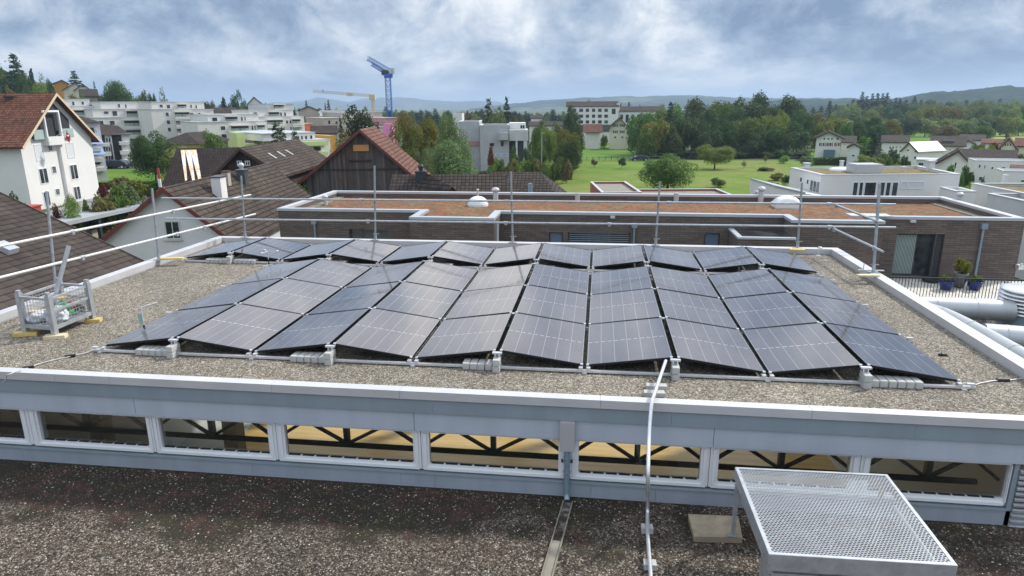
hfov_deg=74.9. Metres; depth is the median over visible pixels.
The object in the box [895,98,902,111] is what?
tree
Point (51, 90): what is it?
tree
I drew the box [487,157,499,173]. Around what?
shrub
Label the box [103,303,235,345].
solar panel
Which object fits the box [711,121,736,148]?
tree
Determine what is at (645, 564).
support block
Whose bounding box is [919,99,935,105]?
tree
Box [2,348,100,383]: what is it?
cable
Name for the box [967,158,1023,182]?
white block house
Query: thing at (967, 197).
white wall
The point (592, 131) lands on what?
orange roofed shed
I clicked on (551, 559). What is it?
drainage channel
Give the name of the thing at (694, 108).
tree
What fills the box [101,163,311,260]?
white gable house
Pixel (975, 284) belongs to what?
potted plant
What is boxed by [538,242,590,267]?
solar panel
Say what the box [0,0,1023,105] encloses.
sky
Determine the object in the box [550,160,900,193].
meadow
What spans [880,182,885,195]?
window
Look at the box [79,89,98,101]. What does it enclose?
brown hill house
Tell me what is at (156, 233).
guard post
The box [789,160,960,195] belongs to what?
white flat house
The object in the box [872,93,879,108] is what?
tree
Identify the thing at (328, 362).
ballast block
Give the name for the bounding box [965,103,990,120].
tree
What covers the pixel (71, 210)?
topiary
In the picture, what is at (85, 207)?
shrub
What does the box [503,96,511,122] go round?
tree
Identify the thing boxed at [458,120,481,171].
concrete wing
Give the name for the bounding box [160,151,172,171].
tree
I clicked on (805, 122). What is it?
tree
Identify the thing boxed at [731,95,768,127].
tree
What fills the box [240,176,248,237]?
guard post
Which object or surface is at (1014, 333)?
ventilation duct
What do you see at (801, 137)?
tree
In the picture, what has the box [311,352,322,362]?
ballast block
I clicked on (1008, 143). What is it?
cream house
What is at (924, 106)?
tree
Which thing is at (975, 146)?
tree
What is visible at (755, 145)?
tree
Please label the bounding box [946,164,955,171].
tree
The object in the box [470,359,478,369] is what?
ballast block
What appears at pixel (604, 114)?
school building
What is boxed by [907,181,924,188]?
window
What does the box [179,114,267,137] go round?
terraced flats
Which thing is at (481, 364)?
ballast block
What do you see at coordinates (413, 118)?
tree
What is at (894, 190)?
window
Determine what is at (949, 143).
dormer house
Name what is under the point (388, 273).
solar panel
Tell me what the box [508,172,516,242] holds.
guard post
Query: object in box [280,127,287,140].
tree
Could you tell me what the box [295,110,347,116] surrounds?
shell building
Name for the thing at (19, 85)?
tree
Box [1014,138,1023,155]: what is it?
cream house wing
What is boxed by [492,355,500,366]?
ballast block
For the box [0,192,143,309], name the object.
brown roofed house
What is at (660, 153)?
bush
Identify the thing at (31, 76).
tree
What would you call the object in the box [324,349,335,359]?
ballast block
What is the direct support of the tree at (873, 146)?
on the meadow
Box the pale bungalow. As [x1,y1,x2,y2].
[530,115,542,120]
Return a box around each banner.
[181,150,186,180]
[185,150,194,179]
[190,150,200,178]
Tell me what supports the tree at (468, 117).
on the ground at (543, 112)
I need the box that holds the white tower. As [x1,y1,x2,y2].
[452,113,463,138]
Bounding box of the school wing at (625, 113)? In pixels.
[617,103,663,139]
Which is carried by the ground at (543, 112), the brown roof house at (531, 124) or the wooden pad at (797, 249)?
the brown roof house at (531, 124)
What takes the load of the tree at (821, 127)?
on the grass strip
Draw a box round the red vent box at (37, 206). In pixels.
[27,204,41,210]
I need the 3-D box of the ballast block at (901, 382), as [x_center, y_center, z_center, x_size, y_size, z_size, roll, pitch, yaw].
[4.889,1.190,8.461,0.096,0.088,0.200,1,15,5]
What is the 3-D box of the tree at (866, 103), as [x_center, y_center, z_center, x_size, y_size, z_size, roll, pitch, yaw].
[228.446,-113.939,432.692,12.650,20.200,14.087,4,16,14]
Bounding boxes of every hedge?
[473,170,571,179]
[813,157,846,164]
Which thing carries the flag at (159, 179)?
on the driveway
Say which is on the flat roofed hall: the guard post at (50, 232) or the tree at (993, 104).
the guard post at (50, 232)
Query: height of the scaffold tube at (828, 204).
0.128 m
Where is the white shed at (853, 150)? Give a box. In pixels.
[846,142,861,164]
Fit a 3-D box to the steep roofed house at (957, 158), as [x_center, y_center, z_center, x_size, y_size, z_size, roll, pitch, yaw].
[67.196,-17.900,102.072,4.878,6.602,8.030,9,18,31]
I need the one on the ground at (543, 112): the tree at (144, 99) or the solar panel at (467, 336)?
the tree at (144, 99)
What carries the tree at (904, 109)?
on the ground at (543, 112)
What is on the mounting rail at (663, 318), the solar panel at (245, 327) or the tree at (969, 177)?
the solar panel at (245, 327)
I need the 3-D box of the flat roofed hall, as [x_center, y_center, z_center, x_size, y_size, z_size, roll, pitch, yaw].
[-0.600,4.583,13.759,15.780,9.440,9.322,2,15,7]
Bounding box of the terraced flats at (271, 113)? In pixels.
[232,103,304,130]
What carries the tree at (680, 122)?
on the ground at (543, 112)
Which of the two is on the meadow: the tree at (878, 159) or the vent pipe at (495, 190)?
the tree at (878, 159)
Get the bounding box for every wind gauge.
[137,302,156,326]
[260,249,277,265]
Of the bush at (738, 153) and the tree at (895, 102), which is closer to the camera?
the bush at (738, 153)
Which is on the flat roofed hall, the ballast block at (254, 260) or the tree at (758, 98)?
the ballast block at (254, 260)
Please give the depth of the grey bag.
11.06 m
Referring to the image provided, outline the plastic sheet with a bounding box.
[57,302,74,313]
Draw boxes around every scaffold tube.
[0,194,250,247]
[0,213,255,278]
[161,197,895,206]
[166,217,895,228]
[832,227,884,252]
[834,204,880,223]
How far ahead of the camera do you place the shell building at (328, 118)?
216.28 m
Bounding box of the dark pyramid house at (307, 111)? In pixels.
[297,106,319,117]
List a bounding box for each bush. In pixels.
[600,134,607,149]
[635,151,659,158]
[653,152,674,158]
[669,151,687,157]
[682,148,703,158]
[733,148,749,158]
[744,150,762,157]
[756,152,779,157]
[772,149,793,156]
[791,152,813,157]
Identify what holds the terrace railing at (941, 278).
on the roof terrace
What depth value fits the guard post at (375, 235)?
17.03 m
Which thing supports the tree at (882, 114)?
on the ground at (543, 112)
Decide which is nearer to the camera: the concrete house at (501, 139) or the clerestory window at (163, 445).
the clerestory window at (163, 445)
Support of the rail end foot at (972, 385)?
on the flat roofed hall
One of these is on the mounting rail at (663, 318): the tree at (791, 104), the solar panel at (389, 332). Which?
the solar panel at (389, 332)
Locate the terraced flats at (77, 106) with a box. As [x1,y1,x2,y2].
[63,99,93,116]
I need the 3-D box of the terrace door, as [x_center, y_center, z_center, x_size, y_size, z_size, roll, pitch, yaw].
[20.991,-1.724,34.757,2.284,2.265,0.330,2,15,7]
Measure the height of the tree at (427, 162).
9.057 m
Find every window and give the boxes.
[0,408,34,444]
[27,409,156,452]
[34,144,44,160]
[38,168,49,183]
[42,191,51,206]
[51,166,56,173]
[55,188,60,195]
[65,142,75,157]
[69,164,78,179]
[73,186,81,199]
[151,416,278,459]
[164,221,181,238]
[275,423,421,468]
[350,229,388,238]
[421,431,563,478]
[549,232,562,241]
[568,232,629,243]
[570,440,709,486]
[625,114,628,122]
[704,233,718,244]
[707,447,860,496]
[809,179,820,193]
[851,182,858,194]
[856,456,1012,505]
[858,182,863,195]
[863,182,876,195]
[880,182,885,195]
[884,182,891,195]
[890,182,898,195]
[900,181,907,188]
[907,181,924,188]
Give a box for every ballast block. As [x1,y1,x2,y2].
[135,345,148,354]
[142,345,155,355]
[149,346,161,355]
[155,346,165,355]
[165,342,179,352]
[166,349,180,358]
[226,255,233,259]
[251,258,258,263]
[290,351,301,361]
[297,352,308,361]
[304,352,315,362]
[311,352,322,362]
[318,352,324,362]
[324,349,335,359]
[324,355,335,365]
[462,358,470,369]
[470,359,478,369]
[477,359,485,369]
[485,359,492,370]
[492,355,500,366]
[492,362,501,372]
[670,369,679,380]
[671,363,679,373]
[858,377,871,388]
[859,370,872,382]
[872,375,879,386]
[875,375,887,387]
[883,376,896,387]
[892,376,905,387]
[901,376,914,388]
[909,377,923,388]
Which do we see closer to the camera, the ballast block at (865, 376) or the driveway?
the ballast block at (865, 376)
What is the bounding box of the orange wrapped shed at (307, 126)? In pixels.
[304,123,312,131]
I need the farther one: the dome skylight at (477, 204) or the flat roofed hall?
the dome skylight at (477, 204)
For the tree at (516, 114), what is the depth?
378.23 m
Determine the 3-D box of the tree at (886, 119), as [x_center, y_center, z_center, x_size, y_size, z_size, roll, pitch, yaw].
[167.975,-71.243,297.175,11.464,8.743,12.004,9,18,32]
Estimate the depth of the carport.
64.54 m
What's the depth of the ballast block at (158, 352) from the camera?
9.62 m
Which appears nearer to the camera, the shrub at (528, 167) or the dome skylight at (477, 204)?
the dome skylight at (477, 204)
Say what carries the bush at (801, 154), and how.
on the ground at (543, 112)
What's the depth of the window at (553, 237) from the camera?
36.89 m
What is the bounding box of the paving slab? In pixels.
[688,514,742,542]
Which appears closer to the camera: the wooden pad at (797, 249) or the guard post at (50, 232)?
the guard post at (50, 232)
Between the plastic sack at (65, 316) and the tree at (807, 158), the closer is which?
the plastic sack at (65, 316)
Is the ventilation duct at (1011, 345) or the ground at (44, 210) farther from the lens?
the ground at (44, 210)
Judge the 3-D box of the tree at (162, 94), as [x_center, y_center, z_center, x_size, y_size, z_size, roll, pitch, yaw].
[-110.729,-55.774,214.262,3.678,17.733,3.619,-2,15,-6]
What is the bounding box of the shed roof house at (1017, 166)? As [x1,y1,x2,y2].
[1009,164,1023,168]
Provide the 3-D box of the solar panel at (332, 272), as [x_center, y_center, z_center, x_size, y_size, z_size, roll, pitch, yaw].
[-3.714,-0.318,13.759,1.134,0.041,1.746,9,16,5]
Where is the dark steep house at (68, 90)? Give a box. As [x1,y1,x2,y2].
[61,82,78,98]
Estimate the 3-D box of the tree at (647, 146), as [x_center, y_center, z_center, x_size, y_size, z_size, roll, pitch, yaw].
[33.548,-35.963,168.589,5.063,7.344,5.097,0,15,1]
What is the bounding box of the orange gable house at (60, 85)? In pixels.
[52,80,69,98]
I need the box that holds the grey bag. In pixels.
[75,303,85,311]
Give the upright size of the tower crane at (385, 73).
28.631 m
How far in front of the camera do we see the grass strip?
145.37 m
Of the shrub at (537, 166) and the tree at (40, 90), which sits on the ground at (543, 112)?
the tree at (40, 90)
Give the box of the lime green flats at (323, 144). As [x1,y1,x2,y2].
[226,130,335,156]
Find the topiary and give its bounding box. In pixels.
[60,192,86,231]
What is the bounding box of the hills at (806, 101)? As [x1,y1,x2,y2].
[734,98,885,106]
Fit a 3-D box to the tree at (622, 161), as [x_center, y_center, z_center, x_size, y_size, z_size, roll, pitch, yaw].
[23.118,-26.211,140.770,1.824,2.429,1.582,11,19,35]
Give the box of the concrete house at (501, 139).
[479,122,527,170]
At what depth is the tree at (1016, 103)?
467.18 m
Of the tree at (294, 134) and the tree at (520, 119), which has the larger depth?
the tree at (520, 119)
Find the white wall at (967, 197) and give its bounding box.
[939,187,976,203]
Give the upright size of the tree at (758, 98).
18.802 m
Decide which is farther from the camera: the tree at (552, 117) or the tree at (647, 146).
the tree at (552, 117)
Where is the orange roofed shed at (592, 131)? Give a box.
[583,124,602,148]
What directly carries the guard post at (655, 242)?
on the flat roofed hall
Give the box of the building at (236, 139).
[228,132,256,146]
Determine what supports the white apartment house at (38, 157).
on the ground at (543, 112)
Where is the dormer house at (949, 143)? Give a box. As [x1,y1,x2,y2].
[930,136,966,155]
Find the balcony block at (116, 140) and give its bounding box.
[100,124,131,160]
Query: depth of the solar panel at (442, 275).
13.38 m
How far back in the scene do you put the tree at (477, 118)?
230.59 m
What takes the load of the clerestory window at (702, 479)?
in the flat roofed hall
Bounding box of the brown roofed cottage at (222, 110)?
[211,107,235,113]
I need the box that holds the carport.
[57,197,149,238]
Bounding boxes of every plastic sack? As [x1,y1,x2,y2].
[26,309,43,322]
[43,305,68,321]
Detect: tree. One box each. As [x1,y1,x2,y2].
[0,65,16,92]
[2,52,32,92]
[5,84,15,92]
[14,69,33,92]
[21,81,30,92]
[28,68,38,89]
[32,81,47,92]
[38,72,46,88]
[44,83,57,93]
[45,79,54,92]
[67,70,81,85]
[97,80,135,101]
[126,89,143,101]
[126,130,177,180]
[138,90,149,101]
[148,92,156,101]
[159,87,167,101]
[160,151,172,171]
[199,129,227,147]
[202,101,210,108]
[221,97,226,107]
[228,89,243,108]
[269,122,282,142]
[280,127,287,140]
[291,130,300,140]
[330,135,341,151]
[338,117,345,145]
[338,130,350,144]
[341,104,379,139]
[389,108,439,161]
[404,111,416,125]
[412,109,425,127]
[413,143,436,173]
[423,109,433,121]
[424,135,478,173]
[430,108,440,131]
[432,110,473,173]
[439,111,452,133]
[462,111,474,119]
[471,112,483,123]
[480,109,485,121]
[482,97,493,123]
[487,147,493,165]
[488,106,506,123]
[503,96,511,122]
[509,145,518,165]
[511,110,521,121]
[518,116,528,148]
[523,147,532,162]
[526,114,532,126]
[528,126,540,158]
[534,119,547,138]
[534,142,548,163]
[539,124,557,166]
[547,110,558,120]
[551,122,562,151]
[552,136,581,171]
[554,127,581,170]
[559,111,565,125]
[563,104,580,133]
[571,123,584,156]
[618,158,625,168]
[625,111,657,154]
[636,130,655,153]
[638,153,697,188]
[639,116,670,153]
[646,108,668,125]
[655,101,678,152]
[655,102,683,121]
[655,124,683,156]
[667,111,696,151]
[682,116,709,148]
[683,95,714,125]
[695,144,736,168]
[698,107,722,131]
[698,130,723,150]
[706,100,733,120]
[710,177,726,186]
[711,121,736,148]
[718,106,745,125]
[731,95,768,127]
[732,117,761,155]
[741,133,765,157]
[750,89,776,115]
[755,123,783,151]
[756,167,774,170]
[759,110,790,152]
[767,93,805,125]
[769,131,795,150]
[769,172,783,180]
[778,155,789,162]
[781,175,789,184]
[784,120,812,155]
[785,108,816,149]
[799,154,813,165]
[808,111,822,146]
[810,107,816,116]
[811,119,835,150]
[817,106,825,121]
[821,114,852,132]
[823,101,833,120]
[829,108,849,121]
[837,120,853,146]
[840,102,860,112]
[842,109,862,122]
[851,120,866,140]
[851,154,880,163]
[855,135,867,158]
[857,92,865,111]
[859,133,885,159]
[860,108,868,117]
[862,96,870,108]
[862,109,882,122]
[862,116,881,140]
[866,122,888,149]
[868,94,874,106]
[869,104,883,113]
[871,156,885,165]
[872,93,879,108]
[876,109,885,120]
[878,119,903,146]
[879,103,898,117]
[879,118,904,128]
[880,93,889,112]
[881,152,893,165]
[886,107,906,120]
[888,148,899,165]
[892,97,898,110]
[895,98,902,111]
[896,116,926,135]
[899,104,911,115]
[899,155,910,165]
[904,108,923,121]
[910,96,917,105]
[910,103,921,111]
[914,118,940,136]
[917,103,938,112]
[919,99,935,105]
[921,105,939,123]
[931,123,960,135]
[932,106,949,120]
[936,102,948,113]
[939,117,964,134]
[940,105,967,120]
[941,101,954,106]
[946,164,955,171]
[947,118,978,135]
[951,104,962,112]
[953,99,966,107]
[959,169,964,186]
[961,106,974,120]
[961,181,972,189]
[962,165,974,186]
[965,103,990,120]
[968,101,986,109]
[969,143,985,148]
[971,125,995,138]
[973,99,991,106]
[974,120,991,127]
[976,114,1003,131]
[979,143,996,149]
[986,101,1003,111]
[990,104,1003,118]
[991,142,1000,149]
[993,115,1022,135]
[999,107,1023,118]
[1002,103,1014,110]
[1004,117,1023,135]
[1010,99,1023,107]
[1017,106,1023,118]
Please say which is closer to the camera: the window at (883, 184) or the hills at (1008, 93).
the window at (883, 184)
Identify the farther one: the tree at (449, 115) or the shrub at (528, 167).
the tree at (449, 115)
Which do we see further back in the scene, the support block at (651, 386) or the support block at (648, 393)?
the support block at (651, 386)
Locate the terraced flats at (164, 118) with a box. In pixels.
[137,102,213,141]
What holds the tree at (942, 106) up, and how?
on the ground at (543, 112)
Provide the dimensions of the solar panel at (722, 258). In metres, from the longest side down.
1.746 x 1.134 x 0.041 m
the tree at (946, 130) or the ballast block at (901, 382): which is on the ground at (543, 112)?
the tree at (946, 130)
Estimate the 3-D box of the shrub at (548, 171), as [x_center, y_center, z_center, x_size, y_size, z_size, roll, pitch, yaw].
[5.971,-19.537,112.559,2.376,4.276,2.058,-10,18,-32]
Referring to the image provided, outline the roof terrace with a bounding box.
[890,278,1023,297]
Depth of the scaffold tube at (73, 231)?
13.40 m
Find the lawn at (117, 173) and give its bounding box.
[98,169,165,181]
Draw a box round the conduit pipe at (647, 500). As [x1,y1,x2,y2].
[645,359,666,575]
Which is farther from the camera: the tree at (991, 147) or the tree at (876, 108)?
the tree at (876, 108)
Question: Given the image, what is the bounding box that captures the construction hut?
[310,125,338,143]
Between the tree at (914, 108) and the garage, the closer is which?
the garage
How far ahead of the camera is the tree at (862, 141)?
150.03 m
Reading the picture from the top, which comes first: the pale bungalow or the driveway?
the pale bungalow
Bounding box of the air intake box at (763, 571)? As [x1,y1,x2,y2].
[759,546,926,575]
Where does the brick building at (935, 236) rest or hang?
on the ground at (543, 112)
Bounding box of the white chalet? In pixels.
[813,130,844,157]
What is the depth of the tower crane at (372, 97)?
329.71 m
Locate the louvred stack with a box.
[995,283,1023,325]
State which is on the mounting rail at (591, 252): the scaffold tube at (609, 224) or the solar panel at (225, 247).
the solar panel at (225, 247)
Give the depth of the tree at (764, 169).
133.05 m
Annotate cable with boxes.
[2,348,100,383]
[963,378,1022,384]
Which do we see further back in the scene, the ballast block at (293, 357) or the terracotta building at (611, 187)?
the terracotta building at (611, 187)
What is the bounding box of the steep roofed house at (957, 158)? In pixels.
[935,147,967,173]
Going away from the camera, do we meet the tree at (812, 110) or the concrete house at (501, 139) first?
the concrete house at (501, 139)
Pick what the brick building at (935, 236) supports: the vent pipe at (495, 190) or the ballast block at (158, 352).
the vent pipe at (495, 190)
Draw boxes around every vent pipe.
[322,195,327,204]
[492,187,498,199]
[575,193,579,200]
[674,193,678,201]
[757,186,765,201]
[956,192,963,200]
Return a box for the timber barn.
[297,126,429,196]
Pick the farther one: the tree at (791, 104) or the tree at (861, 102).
the tree at (861, 102)
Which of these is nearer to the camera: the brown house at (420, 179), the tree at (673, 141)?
the brown house at (420, 179)
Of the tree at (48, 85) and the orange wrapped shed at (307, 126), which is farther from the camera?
the tree at (48, 85)
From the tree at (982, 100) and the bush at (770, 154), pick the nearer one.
the bush at (770, 154)
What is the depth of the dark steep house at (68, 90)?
251.02 m
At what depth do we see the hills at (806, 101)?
1707.31 m
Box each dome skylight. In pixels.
[467,196,487,206]
[771,195,801,208]
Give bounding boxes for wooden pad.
[12,330,40,336]
[43,333,67,339]
[84,317,102,323]
[160,257,184,259]
[789,248,805,250]
[855,274,879,276]
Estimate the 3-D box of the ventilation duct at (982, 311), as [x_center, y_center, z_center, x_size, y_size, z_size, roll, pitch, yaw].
[9.703,0.646,15.517,3.338,0.894,0.541,2,15,9]
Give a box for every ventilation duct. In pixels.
[920,296,1017,324]
[931,303,1023,358]
[982,323,1023,346]
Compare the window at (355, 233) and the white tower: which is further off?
the white tower
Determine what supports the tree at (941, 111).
on the ground at (543, 112)
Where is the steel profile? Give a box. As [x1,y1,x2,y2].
[45,245,70,323]
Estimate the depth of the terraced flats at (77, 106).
175.74 m
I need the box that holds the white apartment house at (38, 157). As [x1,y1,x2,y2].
[0,93,100,209]
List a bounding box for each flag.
[56,130,69,142]
[157,168,161,188]
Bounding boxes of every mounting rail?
[95,338,970,390]
[180,252,823,276]
[233,304,905,338]
[266,237,798,256]
[283,278,803,305]
[319,258,778,280]
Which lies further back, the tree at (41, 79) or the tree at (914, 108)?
the tree at (914, 108)
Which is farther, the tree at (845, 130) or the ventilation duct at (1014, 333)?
the tree at (845, 130)
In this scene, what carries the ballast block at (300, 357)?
on the flat roofed hall
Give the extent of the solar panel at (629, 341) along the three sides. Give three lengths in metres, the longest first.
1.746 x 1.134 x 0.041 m
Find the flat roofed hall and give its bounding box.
[0,236,1023,527]
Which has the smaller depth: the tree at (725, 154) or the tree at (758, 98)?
the tree at (725, 154)
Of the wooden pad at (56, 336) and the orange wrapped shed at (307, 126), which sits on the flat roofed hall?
the wooden pad at (56, 336)
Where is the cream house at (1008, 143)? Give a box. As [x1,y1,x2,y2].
[998,136,1017,149]
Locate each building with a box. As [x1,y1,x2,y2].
[0,459,1023,575]
[228,132,256,146]
[277,190,1023,280]
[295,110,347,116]
[306,112,381,143]
[343,117,398,145]
[566,101,618,143]
[590,181,729,193]
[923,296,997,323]
[971,174,1023,206]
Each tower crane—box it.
[313,89,375,111]
[367,56,394,116]
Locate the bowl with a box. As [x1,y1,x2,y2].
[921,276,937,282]
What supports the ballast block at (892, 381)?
on the flat roofed hall
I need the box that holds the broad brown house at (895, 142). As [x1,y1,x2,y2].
[880,135,909,158]
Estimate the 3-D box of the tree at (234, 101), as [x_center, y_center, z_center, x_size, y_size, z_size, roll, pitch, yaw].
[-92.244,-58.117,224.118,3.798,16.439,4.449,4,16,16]
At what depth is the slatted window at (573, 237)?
36.64 m
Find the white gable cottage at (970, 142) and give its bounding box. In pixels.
[964,139,975,148]
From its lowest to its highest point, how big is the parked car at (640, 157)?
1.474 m
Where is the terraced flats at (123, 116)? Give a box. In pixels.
[84,102,140,145]
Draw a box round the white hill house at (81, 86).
[73,84,88,97]
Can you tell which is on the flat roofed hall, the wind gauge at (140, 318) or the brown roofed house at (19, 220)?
the wind gauge at (140, 318)
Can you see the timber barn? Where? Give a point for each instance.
(352, 161)
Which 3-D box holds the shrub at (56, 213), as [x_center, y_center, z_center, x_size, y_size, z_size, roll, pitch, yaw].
[-42.503,-5.826,62.587,1.226,4.565,1.273,3,15,11]
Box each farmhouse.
[606,117,627,148]
[961,149,1017,158]
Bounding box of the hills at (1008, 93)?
[702,85,1023,112]
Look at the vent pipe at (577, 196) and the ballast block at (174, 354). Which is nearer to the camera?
the ballast block at (174, 354)
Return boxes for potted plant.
[939,274,955,290]
[953,258,972,288]
[967,275,983,290]
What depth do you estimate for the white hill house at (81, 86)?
240.73 m
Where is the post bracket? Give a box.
[858,263,884,270]
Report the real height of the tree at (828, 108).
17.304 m
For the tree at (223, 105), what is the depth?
225.24 m
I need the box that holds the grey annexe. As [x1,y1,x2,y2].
[985,193,1023,278]
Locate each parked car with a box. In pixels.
[106,160,131,168]
[630,155,648,160]
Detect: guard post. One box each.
[45,191,55,295]
[151,188,162,259]
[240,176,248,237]
[371,166,379,239]
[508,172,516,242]
[651,182,660,245]
[793,182,802,247]
[867,184,880,272]
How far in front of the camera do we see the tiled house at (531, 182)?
54.08 m
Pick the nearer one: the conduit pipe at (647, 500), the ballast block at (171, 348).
the conduit pipe at (647, 500)
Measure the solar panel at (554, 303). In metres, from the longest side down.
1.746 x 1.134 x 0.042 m
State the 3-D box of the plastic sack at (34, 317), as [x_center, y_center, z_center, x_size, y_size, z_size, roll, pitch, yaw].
[-7.513,0.425,10.662,0.340,0.161,0.307,-6,16,-20]
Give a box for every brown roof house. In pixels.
[528,121,562,153]
[840,136,856,156]
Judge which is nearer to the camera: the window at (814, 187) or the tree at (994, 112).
the window at (814, 187)
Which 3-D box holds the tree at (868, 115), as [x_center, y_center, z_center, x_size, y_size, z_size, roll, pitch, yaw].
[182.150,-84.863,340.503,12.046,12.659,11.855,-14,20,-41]
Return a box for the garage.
[916,157,938,168]
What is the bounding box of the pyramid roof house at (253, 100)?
[246,97,261,109]
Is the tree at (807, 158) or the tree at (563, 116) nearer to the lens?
the tree at (807, 158)
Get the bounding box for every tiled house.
[162,147,238,186]
[490,172,567,192]
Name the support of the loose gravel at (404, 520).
on the building at (621, 554)
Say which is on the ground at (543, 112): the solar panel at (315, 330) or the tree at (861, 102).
the tree at (861, 102)
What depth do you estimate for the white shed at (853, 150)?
141.86 m
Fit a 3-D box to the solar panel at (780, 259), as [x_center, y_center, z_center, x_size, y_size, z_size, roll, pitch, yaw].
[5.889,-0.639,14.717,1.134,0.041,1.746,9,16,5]
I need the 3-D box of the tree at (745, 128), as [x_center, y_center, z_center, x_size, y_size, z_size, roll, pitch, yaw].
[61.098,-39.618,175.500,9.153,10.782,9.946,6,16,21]
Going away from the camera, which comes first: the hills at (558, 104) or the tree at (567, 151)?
the tree at (567, 151)
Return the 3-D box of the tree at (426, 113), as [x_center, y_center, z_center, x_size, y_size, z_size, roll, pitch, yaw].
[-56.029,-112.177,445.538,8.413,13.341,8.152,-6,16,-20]
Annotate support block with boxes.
[641,523,652,533]
[643,559,656,570]
[644,389,664,396]
[646,383,666,389]
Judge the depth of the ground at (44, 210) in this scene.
70.66 m
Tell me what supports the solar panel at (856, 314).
on the mounting rail at (663, 318)
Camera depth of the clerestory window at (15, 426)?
9.22 m
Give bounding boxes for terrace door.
[891,234,943,275]
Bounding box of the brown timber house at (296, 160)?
[212,139,326,187]
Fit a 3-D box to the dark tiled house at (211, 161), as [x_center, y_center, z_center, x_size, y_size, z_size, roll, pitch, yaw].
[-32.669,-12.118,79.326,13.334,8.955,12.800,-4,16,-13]
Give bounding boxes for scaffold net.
[383,124,394,139]
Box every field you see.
[898,131,935,141]
[991,132,1023,140]
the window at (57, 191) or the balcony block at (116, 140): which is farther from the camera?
the balcony block at (116, 140)
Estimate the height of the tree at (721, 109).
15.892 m
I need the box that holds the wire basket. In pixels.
[14,277,95,334]
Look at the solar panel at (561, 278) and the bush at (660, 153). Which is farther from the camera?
the bush at (660, 153)
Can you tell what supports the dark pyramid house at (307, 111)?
on the ground at (543, 112)
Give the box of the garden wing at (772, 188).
[749,178,819,194]
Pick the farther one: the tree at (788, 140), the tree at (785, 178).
the tree at (788, 140)
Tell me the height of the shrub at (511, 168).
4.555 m
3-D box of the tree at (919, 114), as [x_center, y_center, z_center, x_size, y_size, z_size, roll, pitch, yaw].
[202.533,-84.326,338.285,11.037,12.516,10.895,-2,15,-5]
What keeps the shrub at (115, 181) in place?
on the ground at (44, 210)
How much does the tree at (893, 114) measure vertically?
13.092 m
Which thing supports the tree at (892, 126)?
on the ground at (543, 112)
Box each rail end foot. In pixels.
[906,337,913,341]
[966,382,975,388]
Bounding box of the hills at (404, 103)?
[215,97,503,108]
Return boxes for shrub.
[9,191,25,203]
[51,203,61,217]
[82,199,92,226]
[89,190,117,232]
[96,183,108,198]
[106,176,130,189]
[108,183,130,223]
[118,180,140,213]
[128,179,150,198]
[147,180,158,196]
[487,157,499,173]
[497,158,508,171]
[506,158,519,171]
[515,159,526,171]
[523,159,535,171]
[532,158,545,173]
[541,159,553,179]
[551,156,563,181]
[559,160,572,183]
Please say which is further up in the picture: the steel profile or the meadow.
the meadow
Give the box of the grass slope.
[581,143,665,160]
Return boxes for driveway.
[46,190,146,215]
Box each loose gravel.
[0,257,1023,414]
[0,463,1023,575]
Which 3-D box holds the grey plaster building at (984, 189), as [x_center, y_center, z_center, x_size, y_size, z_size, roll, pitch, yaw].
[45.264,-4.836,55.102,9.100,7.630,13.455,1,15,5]
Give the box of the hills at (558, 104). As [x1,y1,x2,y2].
[467,95,839,109]
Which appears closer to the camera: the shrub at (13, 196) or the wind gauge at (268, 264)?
the wind gauge at (268, 264)
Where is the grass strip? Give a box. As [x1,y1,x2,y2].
[808,149,845,166]
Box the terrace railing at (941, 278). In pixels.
[886,276,1023,297]
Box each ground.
[36,82,1021,280]
[42,182,161,212]
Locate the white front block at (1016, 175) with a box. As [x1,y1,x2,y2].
[993,168,1023,182]
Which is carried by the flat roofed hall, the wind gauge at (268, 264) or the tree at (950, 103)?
the wind gauge at (268, 264)
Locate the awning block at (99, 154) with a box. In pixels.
[79,116,108,180]
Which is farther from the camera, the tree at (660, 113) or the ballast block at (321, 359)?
the tree at (660, 113)
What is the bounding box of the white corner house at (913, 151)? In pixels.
[899,141,945,165]
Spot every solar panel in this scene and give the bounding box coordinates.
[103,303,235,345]
[176,277,282,309]
[177,303,303,351]
[186,237,265,257]
[232,258,318,283]
[233,237,310,260]
[240,277,341,314]
[255,307,369,352]
[281,239,354,259]
[287,258,371,287]
[308,281,400,314]
[330,239,400,261]
[333,307,440,358]
[346,260,423,287]
[375,281,461,319]
[381,241,446,262]
[404,260,477,291]
[415,312,511,358]
[432,241,493,264]
[444,284,523,318]
[466,263,532,290]
[484,242,541,264]
[500,312,585,365]
[516,284,587,323]
[527,263,589,293]
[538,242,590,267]
[586,317,672,366]
[589,287,660,323]
[590,266,652,294]
[592,244,644,267]
[643,244,701,269]
[649,265,719,297]
[656,288,738,328]
[665,317,765,373]
[693,246,759,269]
[707,268,787,298]
[722,291,818,329]
[742,322,861,373]
[745,246,818,272]
[768,268,857,301]
[792,291,898,334]
[823,322,960,381]
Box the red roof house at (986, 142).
[981,138,1003,148]
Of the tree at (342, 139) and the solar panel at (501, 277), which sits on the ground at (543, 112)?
the tree at (342, 139)
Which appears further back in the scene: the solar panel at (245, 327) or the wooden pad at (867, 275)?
the wooden pad at (867, 275)
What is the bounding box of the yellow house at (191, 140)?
[164,131,228,169]
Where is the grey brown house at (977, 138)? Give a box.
[959,134,985,144]
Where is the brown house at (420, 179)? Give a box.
[389,164,506,191]
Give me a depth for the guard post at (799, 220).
15.78 m
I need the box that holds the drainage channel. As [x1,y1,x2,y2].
[541,500,572,575]
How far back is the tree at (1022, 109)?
342.79 m
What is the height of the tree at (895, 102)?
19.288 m
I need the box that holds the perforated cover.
[727,467,957,575]
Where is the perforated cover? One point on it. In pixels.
(834, 564)
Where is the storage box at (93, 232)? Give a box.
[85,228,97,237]

